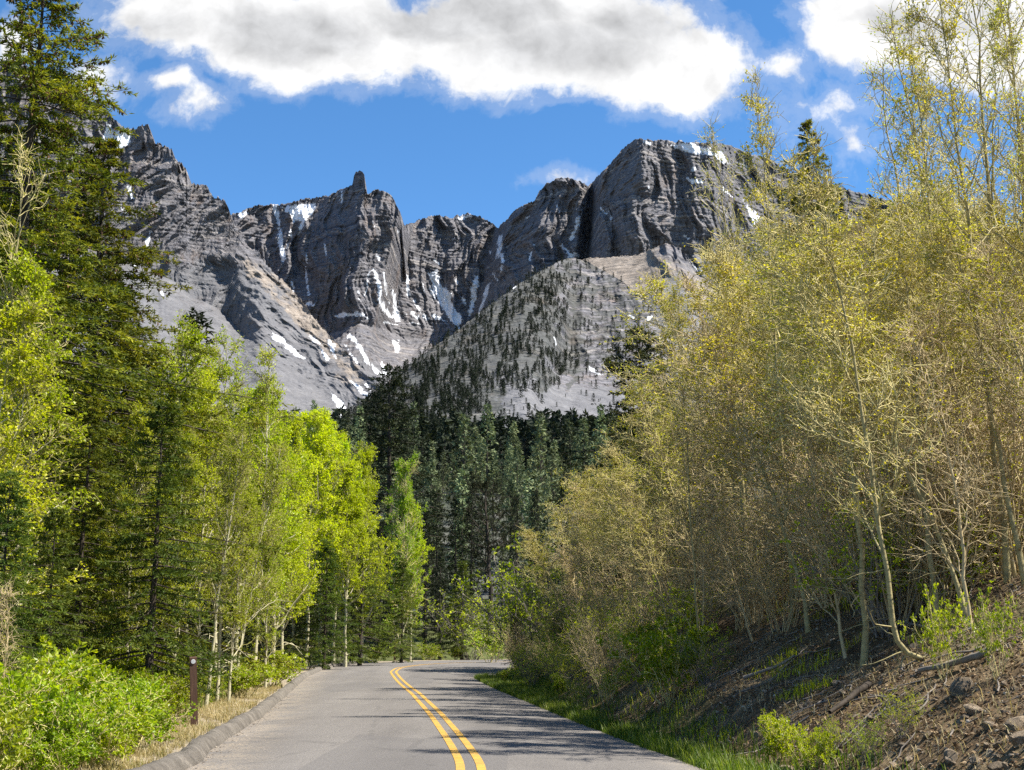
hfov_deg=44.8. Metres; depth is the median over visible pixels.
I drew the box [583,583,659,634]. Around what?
shrub
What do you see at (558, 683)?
bush
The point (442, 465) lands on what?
conifer
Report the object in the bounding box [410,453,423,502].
conifer
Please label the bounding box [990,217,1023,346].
aspen tree
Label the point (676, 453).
aspen tree
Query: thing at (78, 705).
bush
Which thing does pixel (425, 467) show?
conifer
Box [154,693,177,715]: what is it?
bush
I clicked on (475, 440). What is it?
conifer
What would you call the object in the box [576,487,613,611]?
conifer
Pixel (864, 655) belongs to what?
aspen tree
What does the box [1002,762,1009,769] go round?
stone
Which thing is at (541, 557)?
aspen tree
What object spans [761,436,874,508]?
shrub
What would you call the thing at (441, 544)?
fir tree
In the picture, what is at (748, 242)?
aspen tree
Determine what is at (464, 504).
conifer
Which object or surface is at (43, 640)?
bush
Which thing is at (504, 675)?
bush
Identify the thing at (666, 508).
aspen tree
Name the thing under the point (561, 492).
fir tree
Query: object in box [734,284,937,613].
aspen tree
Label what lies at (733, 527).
shrub
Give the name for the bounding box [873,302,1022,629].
aspen sapling
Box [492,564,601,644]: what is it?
shrub
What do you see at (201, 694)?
bush
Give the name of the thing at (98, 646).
bush
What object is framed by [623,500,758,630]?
shrub
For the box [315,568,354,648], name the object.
fir tree
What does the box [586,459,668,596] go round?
aspen tree
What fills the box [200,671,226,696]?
bush
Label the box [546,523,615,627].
aspen sapling
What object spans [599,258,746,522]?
aspen tree
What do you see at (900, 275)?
aspen tree
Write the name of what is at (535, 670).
bush
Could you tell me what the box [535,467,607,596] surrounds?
aspen tree
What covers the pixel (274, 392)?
aspen tree
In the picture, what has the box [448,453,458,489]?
conifer
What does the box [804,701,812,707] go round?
stone
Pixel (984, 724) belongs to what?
stone
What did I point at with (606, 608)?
shrub
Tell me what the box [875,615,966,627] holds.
fallen log
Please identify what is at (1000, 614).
shrub
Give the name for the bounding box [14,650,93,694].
bush
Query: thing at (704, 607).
aspen sapling
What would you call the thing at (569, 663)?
shrub
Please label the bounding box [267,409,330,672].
aspen tree
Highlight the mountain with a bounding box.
[231,138,1022,382]
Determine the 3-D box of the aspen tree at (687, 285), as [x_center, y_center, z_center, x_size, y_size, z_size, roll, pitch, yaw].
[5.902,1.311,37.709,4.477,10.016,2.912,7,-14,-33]
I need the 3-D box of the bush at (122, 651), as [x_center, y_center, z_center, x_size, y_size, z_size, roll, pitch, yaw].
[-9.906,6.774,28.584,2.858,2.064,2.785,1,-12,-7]
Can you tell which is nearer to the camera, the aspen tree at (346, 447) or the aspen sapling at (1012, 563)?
the aspen sapling at (1012, 563)
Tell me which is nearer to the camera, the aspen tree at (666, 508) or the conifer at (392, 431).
the aspen tree at (666, 508)
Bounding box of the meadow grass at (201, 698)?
[5,661,317,769]
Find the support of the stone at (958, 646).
on the ground at (625, 690)
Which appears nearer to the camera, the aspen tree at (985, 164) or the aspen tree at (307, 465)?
the aspen tree at (985, 164)
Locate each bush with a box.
[0,635,99,672]
[0,662,71,769]
[0,664,17,712]
[0,671,56,730]
[0,684,38,769]
[1,646,116,738]
[1,713,100,769]
[2,649,114,752]
[2,683,140,769]
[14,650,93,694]
[28,637,133,663]
[31,654,150,677]
[32,651,102,698]
[37,658,113,698]
[43,688,150,760]
[51,700,154,769]
[66,647,144,678]
[78,645,126,664]
[79,666,161,694]
[82,636,142,671]
[92,671,197,745]
[93,673,170,755]
[99,662,129,679]
[104,663,169,682]
[113,666,189,721]
[123,680,168,712]
[125,670,189,719]
[140,643,189,666]
[142,641,192,664]
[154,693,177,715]
[165,679,187,716]
[175,688,189,711]
[183,676,213,706]
[185,678,218,701]
[198,670,226,698]
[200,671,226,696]
[204,658,277,697]
[243,647,309,686]
[326,637,355,662]
[363,644,394,660]
[416,641,450,659]
[447,647,464,659]
[497,669,513,678]
[499,643,529,667]
[507,665,521,677]
[525,660,543,679]
[533,643,552,661]
[542,638,560,653]
[548,637,571,658]
[549,672,569,692]
[563,592,614,634]
[564,620,579,640]
[567,609,614,631]
[568,637,585,653]
[577,637,618,659]
[589,664,631,703]
[600,609,652,666]
[625,621,664,655]
[647,625,682,662]
[648,601,666,619]
[661,585,700,633]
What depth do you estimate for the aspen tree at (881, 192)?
32.57 m
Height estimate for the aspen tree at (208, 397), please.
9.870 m
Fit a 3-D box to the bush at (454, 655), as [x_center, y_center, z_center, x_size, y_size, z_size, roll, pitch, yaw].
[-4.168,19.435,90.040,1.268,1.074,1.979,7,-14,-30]
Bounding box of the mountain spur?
[583,243,762,405]
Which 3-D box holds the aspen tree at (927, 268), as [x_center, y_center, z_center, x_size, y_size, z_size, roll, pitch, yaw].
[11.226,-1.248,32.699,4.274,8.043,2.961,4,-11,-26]
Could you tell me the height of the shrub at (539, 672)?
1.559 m
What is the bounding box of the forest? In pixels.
[275,255,695,494]
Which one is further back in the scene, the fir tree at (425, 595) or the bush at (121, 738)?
the fir tree at (425, 595)
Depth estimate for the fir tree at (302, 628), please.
74.51 m
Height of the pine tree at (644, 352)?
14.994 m
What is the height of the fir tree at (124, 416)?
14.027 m
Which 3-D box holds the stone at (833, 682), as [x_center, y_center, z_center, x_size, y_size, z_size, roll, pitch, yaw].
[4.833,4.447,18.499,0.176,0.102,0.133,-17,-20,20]
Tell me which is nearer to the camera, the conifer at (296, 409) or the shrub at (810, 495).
the shrub at (810, 495)
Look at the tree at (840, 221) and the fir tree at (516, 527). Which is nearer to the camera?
the tree at (840, 221)
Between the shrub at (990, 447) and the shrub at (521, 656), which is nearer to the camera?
the shrub at (990, 447)
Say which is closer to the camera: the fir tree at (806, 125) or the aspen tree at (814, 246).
the aspen tree at (814, 246)
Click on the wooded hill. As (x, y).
(569, 386)
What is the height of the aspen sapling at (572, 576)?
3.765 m
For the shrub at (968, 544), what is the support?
on the ground at (625, 690)
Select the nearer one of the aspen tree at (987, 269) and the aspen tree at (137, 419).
the aspen tree at (987, 269)
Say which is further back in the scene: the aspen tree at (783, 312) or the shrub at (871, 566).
the aspen tree at (783, 312)
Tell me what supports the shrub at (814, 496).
on the ground at (625, 690)
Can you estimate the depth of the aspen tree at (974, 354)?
26.35 m
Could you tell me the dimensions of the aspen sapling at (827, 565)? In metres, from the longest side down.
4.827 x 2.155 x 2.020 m
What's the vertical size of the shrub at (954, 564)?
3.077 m
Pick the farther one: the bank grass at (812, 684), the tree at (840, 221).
the tree at (840, 221)
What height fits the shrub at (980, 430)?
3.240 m
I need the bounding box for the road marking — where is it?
[390,662,485,769]
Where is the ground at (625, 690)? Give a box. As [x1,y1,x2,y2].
[15,440,1023,769]
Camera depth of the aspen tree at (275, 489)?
36.92 m
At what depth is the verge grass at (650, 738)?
20.49 m
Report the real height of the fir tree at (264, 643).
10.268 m
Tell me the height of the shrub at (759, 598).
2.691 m
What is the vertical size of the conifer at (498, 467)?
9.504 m
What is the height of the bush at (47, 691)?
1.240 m
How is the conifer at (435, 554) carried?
on the ground at (625, 690)
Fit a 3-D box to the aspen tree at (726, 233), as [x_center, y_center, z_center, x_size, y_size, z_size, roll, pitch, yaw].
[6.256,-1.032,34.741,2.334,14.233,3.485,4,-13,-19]
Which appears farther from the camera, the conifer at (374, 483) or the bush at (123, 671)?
the conifer at (374, 483)
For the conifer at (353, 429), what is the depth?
203.77 m
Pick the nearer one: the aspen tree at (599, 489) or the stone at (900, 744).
the stone at (900, 744)
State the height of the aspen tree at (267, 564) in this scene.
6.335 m
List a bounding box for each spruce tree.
[0,0,300,672]
[0,86,208,669]
[0,469,68,664]
[6,506,110,662]
[7,396,189,699]
[12,136,297,671]
[50,400,244,696]
[81,471,176,675]
[167,306,235,649]
[287,538,365,669]
[313,427,358,662]
[322,525,411,665]
[372,557,429,662]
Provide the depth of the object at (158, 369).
40.40 m
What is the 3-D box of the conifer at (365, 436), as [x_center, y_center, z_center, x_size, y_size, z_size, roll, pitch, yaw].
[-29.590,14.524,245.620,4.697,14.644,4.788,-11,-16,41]
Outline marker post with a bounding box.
[189,657,197,728]
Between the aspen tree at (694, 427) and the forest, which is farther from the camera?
the forest
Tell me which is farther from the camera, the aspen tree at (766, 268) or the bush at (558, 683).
the bush at (558, 683)
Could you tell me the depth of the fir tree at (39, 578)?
31.76 m
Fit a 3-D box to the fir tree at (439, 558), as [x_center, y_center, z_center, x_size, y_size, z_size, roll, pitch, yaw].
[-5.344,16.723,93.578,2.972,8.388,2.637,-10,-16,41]
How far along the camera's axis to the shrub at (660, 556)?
42.70 m
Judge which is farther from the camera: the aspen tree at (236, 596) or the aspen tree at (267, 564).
the aspen tree at (267, 564)
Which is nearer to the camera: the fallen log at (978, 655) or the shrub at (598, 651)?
the fallen log at (978, 655)
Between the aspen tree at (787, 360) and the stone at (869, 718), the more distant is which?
the aspen tree at (787, 360)
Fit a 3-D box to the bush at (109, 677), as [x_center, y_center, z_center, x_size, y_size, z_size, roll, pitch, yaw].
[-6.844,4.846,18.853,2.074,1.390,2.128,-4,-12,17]
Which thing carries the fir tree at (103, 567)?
on the ground at (625, 690)
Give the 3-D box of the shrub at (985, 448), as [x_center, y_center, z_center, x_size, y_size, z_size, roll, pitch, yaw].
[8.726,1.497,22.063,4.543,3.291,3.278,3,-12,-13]
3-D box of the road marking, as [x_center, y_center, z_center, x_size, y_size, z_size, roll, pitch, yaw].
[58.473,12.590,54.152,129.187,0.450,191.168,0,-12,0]
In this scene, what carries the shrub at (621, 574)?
on the ground at (625, 690)
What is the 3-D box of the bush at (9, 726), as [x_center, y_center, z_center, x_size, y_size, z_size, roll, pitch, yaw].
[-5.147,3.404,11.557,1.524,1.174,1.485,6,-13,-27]
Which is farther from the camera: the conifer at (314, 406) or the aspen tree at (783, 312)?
the conifer at (314, 406)
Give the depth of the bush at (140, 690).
17.32 m
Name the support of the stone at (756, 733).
on the ground at (625, 690)
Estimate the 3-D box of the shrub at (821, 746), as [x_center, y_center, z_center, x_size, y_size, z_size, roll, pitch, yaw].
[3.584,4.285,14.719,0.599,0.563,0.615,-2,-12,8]
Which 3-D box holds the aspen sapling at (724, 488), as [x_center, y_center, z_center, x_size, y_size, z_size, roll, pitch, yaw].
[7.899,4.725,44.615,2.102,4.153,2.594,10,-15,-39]
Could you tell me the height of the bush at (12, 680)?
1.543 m
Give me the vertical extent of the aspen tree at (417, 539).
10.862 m
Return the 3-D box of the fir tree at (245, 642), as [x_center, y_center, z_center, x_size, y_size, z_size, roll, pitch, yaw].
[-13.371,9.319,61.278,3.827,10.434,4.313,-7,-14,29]
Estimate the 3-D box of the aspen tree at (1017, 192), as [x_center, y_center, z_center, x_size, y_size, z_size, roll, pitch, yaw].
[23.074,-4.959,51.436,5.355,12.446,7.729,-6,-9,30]
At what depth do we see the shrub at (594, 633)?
34.04 m
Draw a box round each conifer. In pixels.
[289,407,301,451]
[302,399,318,448]
[341,416,352,458]
[345,431,358,459]
[347,426,360,459]
[351,405,366,457]
[359,424,367,446]
[366,442,380,520]
[373,462,405,566]
[377,425,399,492]
[377,475,394,550]
[385,471,421,605]
[396,423,420,499]
[397,401,426,491]
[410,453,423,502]
[416,459,446,553]
[417,462,432,519]
[420,508,442,600]
[423,485,442,564]
[424,441,445,505]
[424,469,434,509]
[438,452,450,497]
[440,414,479,509]
[442,463,452,493]
[443,413,479,510]
[445,467,483,605]
[445,478,466,548]
[447,476,476,545]
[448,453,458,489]
[448,517,469,582]
[470,425,485,490]
[474,437,491,493]
[475,403,502,493]
[476,437,489,492]
[476,501,498,591]
[481,458,507,534]
[490,453,501,488]
[493,548,505,608]
[495,477,504,517]
[496,480,518,567]
[496,520,509,569]
[499,421,527,492]
[499,444,527,567]
[500,444,522,507]
[501,448,513,505]
[502,429,523,489]
[513,466,529,541]
[513,477,541,578]
[518,470,553,592]
[523,459,531,489]
[525,416,559,526]
[527,566,537,617]
[528,412,550,485]
[536,468,548,503]
[537,500,560,613]
[542,441,561,510]
[542,450,560,514]
[542,475,557,533]
[545,439,565,497]
[555,454,567,495]
[559,418,580,494]
[564,434,586,492]
[569,417,595,485]
[575,424,594,476]
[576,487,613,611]
[582,404,612,507]
[585,431,600,473]
[588,426,616,477]
[603,416,620,469]
[609,413,619,479]
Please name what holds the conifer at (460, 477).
on the ground at (625, 690)
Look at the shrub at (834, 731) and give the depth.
14.78 m
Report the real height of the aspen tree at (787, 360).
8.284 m
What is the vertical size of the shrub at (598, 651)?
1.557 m
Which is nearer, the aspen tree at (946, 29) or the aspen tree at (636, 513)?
the aspen tree at (946, 29)
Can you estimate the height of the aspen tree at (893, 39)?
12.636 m
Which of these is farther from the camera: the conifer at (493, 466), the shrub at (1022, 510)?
the conifer at (493, 466)
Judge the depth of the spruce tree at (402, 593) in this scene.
76.71 m
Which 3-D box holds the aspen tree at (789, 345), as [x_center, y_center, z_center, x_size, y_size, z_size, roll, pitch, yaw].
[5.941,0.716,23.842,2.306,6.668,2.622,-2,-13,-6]
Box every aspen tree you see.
[0,124,72,532]
[0,247,103,641]
[0,286,98,614]
[71,400,170,665]
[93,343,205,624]
[119,310,220,643]
[147,425,219,659]
[153,354,245,646]
[169,371,256,670]
[196,324,266,683]
[197,383,263,701]
[197,453,266,700]
[198,416,264,704]
[200,380,303,677]
[215,386,313,657]
[223,440,302,696]
[240,342,298,677]
[242,510,301,687]
[246,419,321,665]
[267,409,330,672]
[284,474,315,669]
[288,406,356,667]
[293,417,364,664]
[314,426,385,663]
[318,456,386,666]
[334,437,403,658]
[381,451,431,659]
[387,503,434,660]
[510,524,563,612]
[531,501,584,601]
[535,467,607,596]
[551,468,629,599]
[554,455,679,601]
[554,483,609,592]
[556,484,625,587]
[565,504,595,591]
[568,536,588,592]
[585,485,614,602]
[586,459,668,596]
[587,423,706,593]
[590,437,692,649]
[592,453,688,595]
[595,365,729,625]
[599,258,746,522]
[611,467,668,585]
[616,472,641,603]
[618,379,724,576]
[618,489,633,597]
[632,386,716,524]
[637,433,716,599]
[641,317,811,632]
[642,270,758,558]
[642,453,689,563]
[644,354,709,579]
[646,399,693,597]
[646,415,693,600]
[650,354,722,552]
[652,484,683,563]
[654,270,717,667]
[654,452,699,588]
[667,229,824,595]
[673,308,801,468]
[680,241,793,490]
[687,110,774,583]
[687,401,714,513]
[691,283,764,612]
[691,350,759,510]
[699,412,758,509]
[703,236,791,411]
[705,419,758,505]
[707,203,833,406]
[707,435,739,508]
[711,293,766,502]
[722,298,787,498]
[723,62,816,624]
[729,124,953,673]
[731,267,811,602]
[731,356,792,495]
[733,196,937,615]
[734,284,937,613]
[734,304,803,573]
[736,262,910,480]
[737,240,846,448]
[742,436,773,513]
[747,227,801,358]
[748,238,846,601]
[752,229,814,413]
[752,234,966,618]
[754,330,817,469]
[755,261,891,584]
[759,262,815,575]
[784,204,915,666]
[785,242,904,422]
[795,200,938,394]
[806,218,974,533]
[827,52,980,447]
[830,227,1023,486]
[832,229,967,422]
[836,271,931,416]
[837,281,894,428]
[842,190,927,435]
[844,240,967,450]
[849,217,965,411]
[850,170,978,416]
[850,198,916,241]
[858,0,997,417]
[862,211,968,630]
[870,15,991,581]
[873,0,1023,424]
[885,72,973,239]
[887,198,973,407]
[889,0,1023,583]
[895,206,1023,507]
[906,176,1016,371]
[908,174,1000,316]
[908,202,1022,426]
[912,207,1023,585]
[919,294,1022,438]
[921,193,1023,365]
[927,234,1023,455]
[941,256,1004,378]
[944,212,1023,356]
[946,0,1023,394]
[948,38,1021,343]
[948,178,1023,423]
[968,0,1023,242]
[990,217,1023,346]
[1001,218,1023,402]
[1003,143,1023,232]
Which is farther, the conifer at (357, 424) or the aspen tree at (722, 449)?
the conifer at (357, 424)
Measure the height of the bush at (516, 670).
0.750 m
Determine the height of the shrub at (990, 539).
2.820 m
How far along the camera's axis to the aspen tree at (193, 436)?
33.06 m
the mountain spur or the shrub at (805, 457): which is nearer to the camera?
the shrub at (805, 457)
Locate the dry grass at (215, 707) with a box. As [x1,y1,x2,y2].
[12,683,282,769]
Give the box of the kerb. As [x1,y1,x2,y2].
[126,660,373,769]
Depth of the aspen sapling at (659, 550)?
47.14 m
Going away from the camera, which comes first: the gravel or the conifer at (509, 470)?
the gravel
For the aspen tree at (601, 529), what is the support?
on the ground at (625, 690)
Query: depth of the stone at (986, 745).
11.74 m
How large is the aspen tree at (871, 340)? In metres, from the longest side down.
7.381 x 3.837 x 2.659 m
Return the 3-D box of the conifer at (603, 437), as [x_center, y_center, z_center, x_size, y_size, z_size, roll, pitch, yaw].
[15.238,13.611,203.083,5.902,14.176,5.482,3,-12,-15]
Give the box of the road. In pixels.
[186,660,701,769]
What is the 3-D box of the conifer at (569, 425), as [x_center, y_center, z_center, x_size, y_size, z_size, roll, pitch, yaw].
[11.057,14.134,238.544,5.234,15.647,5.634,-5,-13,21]
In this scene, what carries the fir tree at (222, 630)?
on the ground at (625, 690)
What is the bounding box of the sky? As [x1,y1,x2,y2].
[0,0,1023,227]
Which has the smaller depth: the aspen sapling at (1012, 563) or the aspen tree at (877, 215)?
the aspen sapling at (1012, 563)
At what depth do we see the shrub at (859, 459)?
24.13 m
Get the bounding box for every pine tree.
[339,362,463,643]
[439,468,529,642]
[546,324,711,590]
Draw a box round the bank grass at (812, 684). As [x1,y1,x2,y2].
[527,548,998,744]
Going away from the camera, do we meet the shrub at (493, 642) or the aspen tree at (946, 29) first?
the aspen tree at (946, 29)
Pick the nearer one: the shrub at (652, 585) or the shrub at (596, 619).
the shrub at (596, 619)
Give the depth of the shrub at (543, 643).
44.97 m
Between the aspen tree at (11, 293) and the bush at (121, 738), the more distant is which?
the aspen tree at (11, 293)
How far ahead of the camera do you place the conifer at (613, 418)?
225.78 m
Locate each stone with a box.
[753,731,760,737]
[797,704,804,709]
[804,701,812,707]
[831,680,841,685]
[866,715,875,723]
[889,762,897,769]
[898,742,907,748]
[904,756,912,762]
[923,731,931,737]
[943,748,957,763]
[944,756,950,764]
[949,677,973,696]
[956,643,967,649]
[961,713,969,719]
[963,703,982,714]
[970,755,979,764]
[980,721,997,729]
[982,742,989,751]
[987,761,1002,769]
[992,741,1002,748]
[1000,681,1007,686]
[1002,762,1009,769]
[1004,716,1023,731]
[1009,730,1023,745]
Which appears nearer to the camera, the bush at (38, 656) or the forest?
the bush at (38, 656)
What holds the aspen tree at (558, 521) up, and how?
on the ground at (625, 690)
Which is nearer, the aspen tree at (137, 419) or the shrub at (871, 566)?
the shrub at (871, 566)
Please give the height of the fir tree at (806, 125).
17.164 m
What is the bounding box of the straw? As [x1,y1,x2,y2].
[611,539,1023,769]
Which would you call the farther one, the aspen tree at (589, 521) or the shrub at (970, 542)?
the aspen tree at (589, 521)
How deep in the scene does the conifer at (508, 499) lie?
165.26 m
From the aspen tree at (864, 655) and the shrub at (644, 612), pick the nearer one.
the aspen tree at (864, 655)
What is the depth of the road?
21.44 m
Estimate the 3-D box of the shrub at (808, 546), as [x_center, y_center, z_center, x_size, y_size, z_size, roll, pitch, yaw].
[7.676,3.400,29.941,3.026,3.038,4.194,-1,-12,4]
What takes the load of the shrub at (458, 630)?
on the ground at (625, 690)
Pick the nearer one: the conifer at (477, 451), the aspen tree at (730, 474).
the aspen tree at (730, 474)
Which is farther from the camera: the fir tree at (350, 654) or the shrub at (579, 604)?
the fir tree at (350, 654)
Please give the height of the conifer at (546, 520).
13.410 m
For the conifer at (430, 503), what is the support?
on the ground at (625, 690)
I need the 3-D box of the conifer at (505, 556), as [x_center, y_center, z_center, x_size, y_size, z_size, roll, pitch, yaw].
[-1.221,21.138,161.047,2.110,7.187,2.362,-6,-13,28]
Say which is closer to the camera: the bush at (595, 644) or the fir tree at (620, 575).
the bush at (595, 644)
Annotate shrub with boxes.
[422,587,514,659]
[436,531,604,657]
[457,576,559,658]
[463,623,508,662]
[467,612,531,659]
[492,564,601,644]
[492,621,530,669]
[503,642,539,674]
[510,642,557,686]
[521,633,561,671]
[528,611,567,655]
[529,592,584,639]
[532,646,566,671]
[533,594,575,645]
[534,560,622,627]
[539,655,565,684]
[543,629,571,654]
[543,640,583,671]
[551,645,587,679]
[553,644,593,690]
[556,529,682,604]
[557,612,638,696]
[558,606,640,676]
[560,602,644,671]
[562,597,636,646]
[566,583,655,658]
[566,610,613,640]
[575,589,616,621]
[577,624,623,682]
[580,597,614,629]
[581,576,643,614]
[582,580,617,606]
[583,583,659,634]
[592,574,673,659]
[595,612,717,704]
[605,577,654,617]
[605,592,655,653]
[613,498,732,604]
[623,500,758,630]
[627,565,701,630]
[631,575,723,652]
[656,477,803,629]
[657,486,796,608]
[666,526,733,589]
[666,581,730,627]
[666,626,734,685]
[675,512,786,630]
[690,513,812,625]
[693,484,758,537]
[704,490,790,539]
[711,503,774,572]
[716,476,799,585]
[718,525,836,633]
[723,475,827,600]
[731,410,914,602]
[734,409,913,608]
[744,429,923,588]
[753,420,928,605]
[757,707,799,764]
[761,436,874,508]
[770,448,864,586]
[771,492,834,583]
[774,445,983,631]
[775,368,1021,617]
[779,372,1006,579]
[779,487,1021,637]
[780,375,1022,610]
[783,430,910,584]
[789,721,838,768]
[792,513,851,595]
[793,420,1023,601]
[817,714,850,752]
[831,433,1023,580]
[836,503,998,607]
[842,713,890,763]
[846,466,1023,608]
[857,512,919,593]
[866,400,1018,499]
[869,370,1023,538]
[875,343,1023,574]
[878,684,932,738]
[880,417,1014,539]
[885,372,1023,555]
[896,582,980,679]
[904,502,989,573]
[922,399,1023,529]
[926,398,1023,549]
[927,430,1023,528]
[949,587,1023,676]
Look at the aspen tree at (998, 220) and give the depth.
24.54 m
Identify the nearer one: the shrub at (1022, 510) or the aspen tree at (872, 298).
the shrub at (1022, 510)
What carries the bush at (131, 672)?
on the ground at (625, 690)
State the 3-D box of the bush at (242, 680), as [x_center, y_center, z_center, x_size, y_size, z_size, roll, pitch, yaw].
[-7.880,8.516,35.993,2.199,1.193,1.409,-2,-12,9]
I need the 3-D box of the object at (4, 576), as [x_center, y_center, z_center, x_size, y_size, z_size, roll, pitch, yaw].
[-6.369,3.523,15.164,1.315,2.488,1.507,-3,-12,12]
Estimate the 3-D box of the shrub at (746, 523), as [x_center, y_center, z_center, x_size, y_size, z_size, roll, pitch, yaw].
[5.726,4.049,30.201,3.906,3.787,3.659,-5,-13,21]
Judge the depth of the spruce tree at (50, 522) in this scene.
22.72 m
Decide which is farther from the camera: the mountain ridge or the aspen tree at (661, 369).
the mountain ridge
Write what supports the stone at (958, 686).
on the ground at (625, 690)
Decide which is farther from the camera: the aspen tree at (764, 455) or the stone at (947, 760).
the aspen tree at (764, 455)
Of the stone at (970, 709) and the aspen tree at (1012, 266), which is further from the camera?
the aspen tree at (1012, 266)
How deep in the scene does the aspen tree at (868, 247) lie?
23.55 m
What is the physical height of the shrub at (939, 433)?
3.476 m
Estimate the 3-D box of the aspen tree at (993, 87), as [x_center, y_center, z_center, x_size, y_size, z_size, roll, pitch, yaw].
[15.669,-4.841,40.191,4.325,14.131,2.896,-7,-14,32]
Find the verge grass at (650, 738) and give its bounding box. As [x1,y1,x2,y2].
[473,666,945,769]
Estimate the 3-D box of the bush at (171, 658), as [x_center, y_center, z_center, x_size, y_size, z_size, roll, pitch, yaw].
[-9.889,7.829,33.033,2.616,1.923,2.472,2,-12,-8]
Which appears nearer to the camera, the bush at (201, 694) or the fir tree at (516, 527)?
the bush at (201, 694)
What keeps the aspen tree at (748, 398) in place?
on the ground at (625, 690)
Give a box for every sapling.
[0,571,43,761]
[0,577,41,703]
[545,544,600,635]
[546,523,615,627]
[560,551,582,610]
[603,470,693,631]
[646,503,678,591]
[650,444,747,646]
[678,462,764,640]
[708,482,739,590]
[710,417,772,571]
[710,465,733,546]
[759,385,868,657]
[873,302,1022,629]
[874,286,1023,577]
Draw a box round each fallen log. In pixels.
[743,655,794,679]
[828,680,872,713]
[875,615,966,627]
[918,645,996,671]
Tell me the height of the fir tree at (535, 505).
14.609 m
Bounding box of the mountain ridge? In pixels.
[0,59,379,422]
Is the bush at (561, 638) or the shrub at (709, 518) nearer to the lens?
the bush at (561, 638)
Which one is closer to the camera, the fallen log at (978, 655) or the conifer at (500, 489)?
the fallen log at (978, 655)
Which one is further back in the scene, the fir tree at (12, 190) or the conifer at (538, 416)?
the conifer at (538, 416)
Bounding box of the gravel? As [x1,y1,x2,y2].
[189,552,1023,769]
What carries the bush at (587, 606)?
on the ground at (625, 690)
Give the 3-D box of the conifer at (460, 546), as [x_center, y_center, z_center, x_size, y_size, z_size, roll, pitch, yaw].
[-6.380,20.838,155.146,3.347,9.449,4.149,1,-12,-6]
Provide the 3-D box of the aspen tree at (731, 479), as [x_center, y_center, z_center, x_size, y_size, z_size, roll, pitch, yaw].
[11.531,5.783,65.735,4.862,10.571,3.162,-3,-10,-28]
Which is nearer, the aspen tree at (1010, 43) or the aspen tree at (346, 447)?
the aspen tree at (1010, 43)
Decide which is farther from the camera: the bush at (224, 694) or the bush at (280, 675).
the bush at (280, 675)
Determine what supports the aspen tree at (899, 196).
on the ground at (625, 690)
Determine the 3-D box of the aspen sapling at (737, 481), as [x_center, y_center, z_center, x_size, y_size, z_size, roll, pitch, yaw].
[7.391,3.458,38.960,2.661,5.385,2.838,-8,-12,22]
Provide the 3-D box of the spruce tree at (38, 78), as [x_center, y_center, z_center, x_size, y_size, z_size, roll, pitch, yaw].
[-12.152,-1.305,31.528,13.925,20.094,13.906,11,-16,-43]
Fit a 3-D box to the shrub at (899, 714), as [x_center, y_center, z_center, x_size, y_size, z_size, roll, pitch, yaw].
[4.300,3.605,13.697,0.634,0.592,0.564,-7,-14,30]
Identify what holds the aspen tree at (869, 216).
on the ground at (625, 690)
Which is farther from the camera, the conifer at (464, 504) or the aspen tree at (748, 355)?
the conifer at (464, 504)
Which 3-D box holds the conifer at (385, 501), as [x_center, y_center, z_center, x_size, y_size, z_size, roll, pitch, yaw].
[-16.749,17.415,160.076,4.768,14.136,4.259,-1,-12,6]
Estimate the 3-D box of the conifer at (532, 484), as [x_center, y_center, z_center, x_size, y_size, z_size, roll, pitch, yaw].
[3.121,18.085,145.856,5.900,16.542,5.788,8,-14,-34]
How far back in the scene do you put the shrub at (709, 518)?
49.53 m
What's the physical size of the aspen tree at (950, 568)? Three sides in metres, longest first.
6.377 x 2.773 x 2.439 m
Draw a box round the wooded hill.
[340,258,764,437]
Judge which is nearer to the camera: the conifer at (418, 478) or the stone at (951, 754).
the stone at (951, 754)
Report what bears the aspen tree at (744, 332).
on the ground at (625, 690)
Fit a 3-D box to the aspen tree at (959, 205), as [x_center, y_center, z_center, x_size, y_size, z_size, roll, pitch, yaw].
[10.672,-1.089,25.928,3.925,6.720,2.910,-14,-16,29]
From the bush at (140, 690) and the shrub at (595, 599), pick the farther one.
the shrub at (595, 599)
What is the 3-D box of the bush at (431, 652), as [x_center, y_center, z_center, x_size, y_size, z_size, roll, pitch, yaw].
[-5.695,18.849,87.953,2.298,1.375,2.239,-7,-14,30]
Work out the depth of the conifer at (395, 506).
133.75 m
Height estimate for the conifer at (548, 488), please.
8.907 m
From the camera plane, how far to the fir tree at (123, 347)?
51.49 m
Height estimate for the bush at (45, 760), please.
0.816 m
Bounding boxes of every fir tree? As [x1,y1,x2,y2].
[0,167,82,593]
[13,500,61,646]
[28,203,127,623]
[68,246,165,621]
[83,509,113,646]
[96,290,144,640]
[99,354,196,599]
[133,527,168,641]
[161,534,213,667]
[189,464,241,672]
[201,574,249,675]
[206,555,285,669]
[223,571,283,675]
[235,578,291,666]
[243,575,327,665]
[271,522,316,662]
[285,589,327,665]
[288,536,330,662]
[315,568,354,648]
[339,587,372,661]
[358,520,399,653]
[363,531,377,642]
[404,508,446,653]
[417,490,459,629]
[420,552,455,659]
[433,560,485,659]
[437,495,473,640]
[452,470,492,618]
[497,495,531,622]
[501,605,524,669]
[518,490,550,606]
[547,477,571,606]
[553,396,692,600]
[605,549,640,610]
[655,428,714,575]
[703,118,885,492]
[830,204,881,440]
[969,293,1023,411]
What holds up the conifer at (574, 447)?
on the ground at (625, 690)
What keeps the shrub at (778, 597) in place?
on the ground at (625, 690)

